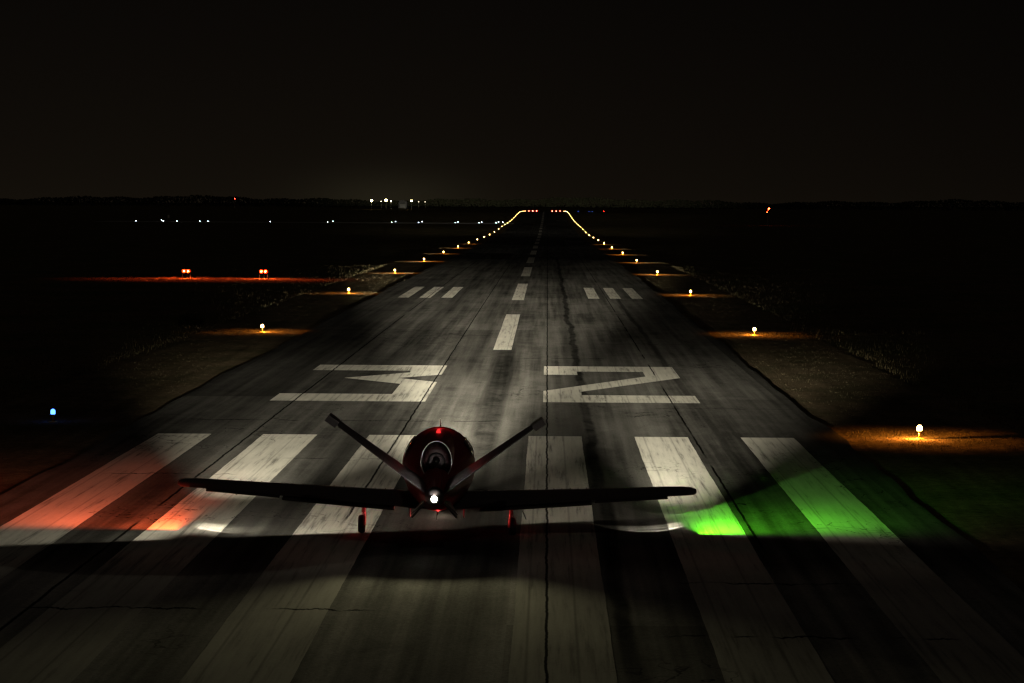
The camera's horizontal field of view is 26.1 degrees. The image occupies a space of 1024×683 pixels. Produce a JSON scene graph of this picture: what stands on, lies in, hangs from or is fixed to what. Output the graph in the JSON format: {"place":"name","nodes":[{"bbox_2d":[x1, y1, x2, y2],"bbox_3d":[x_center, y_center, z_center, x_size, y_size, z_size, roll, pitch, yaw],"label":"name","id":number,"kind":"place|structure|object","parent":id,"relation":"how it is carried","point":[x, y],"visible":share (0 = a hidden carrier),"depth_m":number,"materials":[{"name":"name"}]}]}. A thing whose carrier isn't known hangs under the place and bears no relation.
{"place":"outdoors","nodes":[
{"label":"outdoors","id":0,"kind":"place"},
{"bbox_2d":[0,211,527,494],"bbox_3d":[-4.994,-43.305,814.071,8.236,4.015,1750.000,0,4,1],"label":"shoulder","id":1,"kind":"object","parent":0,"point":[27,463],"visible":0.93,"depth_m":98.92},
{"bbox_2d":[96,221,513,223],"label":"taxiway","id":2,"kind":"structure","parent":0,"point":[305,222],"depth_m":947.53,"materials":[{"name":"grey asphalt"}]},
{"bbox_2d":[0,211,1023,682],"bbox_3d":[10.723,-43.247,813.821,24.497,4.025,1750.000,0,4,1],"label":"runway","id":3,"kind":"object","parent":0,"point":[788,541],"visible":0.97,"depth_m":51.70,"materials":[{"name":"grey asphalt"}]},
{"bbox_2d":[178,413,696,534],"bbox_3d":[-1.717,2.946,51.167,9.303,3.138,8.449,3,5,41],"label":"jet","id":4,"kind":"object","parent":3,"relation":"on","point":[437,468],"visible":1,"depth_m":50.80,"materials":[{"name":"red paint"}]},
{"bbox_2d":[0,202,1023,437],"bbox_3d":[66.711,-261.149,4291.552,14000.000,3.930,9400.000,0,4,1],"label":"ground","id":5,"kind":"structure","parent":0,"point":[981,250],"depth_m":292.51,"materials":[{"name":"plant"}]},
{"bbox_2d":[49,409,57,421],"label":"taxiway light","id":6,"kind":"object","parent":5,"relation":"on","point":[52,412],"visible":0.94,"depth_m":77.43,"materials":[{"name":"blue"}]},
{"bbox_2d":[181,269,191,277],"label":"approach light unit","id":7,"kind":"object","parent":5,"relation":"on","point":[186,270],"visible":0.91,"depth_m":228.21,"materials":[{"name":"red"}]},
{"bbox_2d":[177,310,198,328],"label":"bush","id":8,"kind":"object","parent":5,"relation":"on","point":[184,321],"visible":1,"depth_m":135.48,"materials":[{"name":"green plant"}]},
{"bbox_2d":[190,316,205,328],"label":"bush","id":9,"kind":"object","parent":5,"relation":"on","point":[199,321],"visible":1,"depth_m":134.97,"materials":[{"name":"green plant"}]},
{"bbox_2d":[259,270,268,277],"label":"approach light unit","id":10,"kind":"object","parent":5,"relation":"on","point":[264,271],"visible":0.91,"depth_m":228.09,"materials":[{"name":"orange"}]},
{"bbox_2d":[398,200,407,209],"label":"hangar","id":11,"kind":"structure","parent":5,"relation":"on","point":[402,204],"depth_m":1987.04,"materials":[{"name":"paint"}]},
{"bbox_2d":[400,204,405,209],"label":"door","id":12,"kind":"structure","parent":11,"relation":"in","point":[402,206],"depth_m":1987.12,"materials":[{"name":"paint"}]},
{"bbox_2d":[0,244,1023,571],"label":"short grass","id":13,"kind":"structure","parent":5,"relation":"on","point":[638,276],"depth_m":81.76,"materials":[{"name":"plant"}]},
{"bbox_2d":[715,267,735,274],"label":"bush","id":14,"kind":"object","parent":5,"relation":"on","point":[723,270],"visible":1,"depth_m":248.56,"materials":[{"name":"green plant"}]},
{"bbox_2d":[915,425,923,438],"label":"runway edge light","id":15,"kind":"object","parent":5,"relation":"on","point":[919,428],"visible":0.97,"depth_m":73.36,"materials":[{"name":"white"}]},
{"bbox_2d":[1012,405,1023,416],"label":"bush","id":16,"kind":"object","parent":5,"relation":"on","point":[1018,411],"visible":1,"depth_m":80.82,"materials":[{"name":"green plant"}]},
{"bbox_2d":[0,0,1023,206],"label":"sky","id":17,"kind":"structure","parent":0,"point":[762,101],"materials":[{"name":"black"}]},
{"bbox_2d":[563,212,1023,591],"bbox_3d":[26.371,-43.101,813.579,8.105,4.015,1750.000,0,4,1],"label":"shoulder","id":18,"kind":"object","parent":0,"point":[818,394],"visible":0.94,"depth_m":82.12},
{"bbox_2d":[790,322,932,335],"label":"dry grass patch","id":19,"kind":"object","parent":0,"point":[864,330],"visible":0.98,"depth_m":133.96,"materials":[{"name":"brown plant"}]}
]}

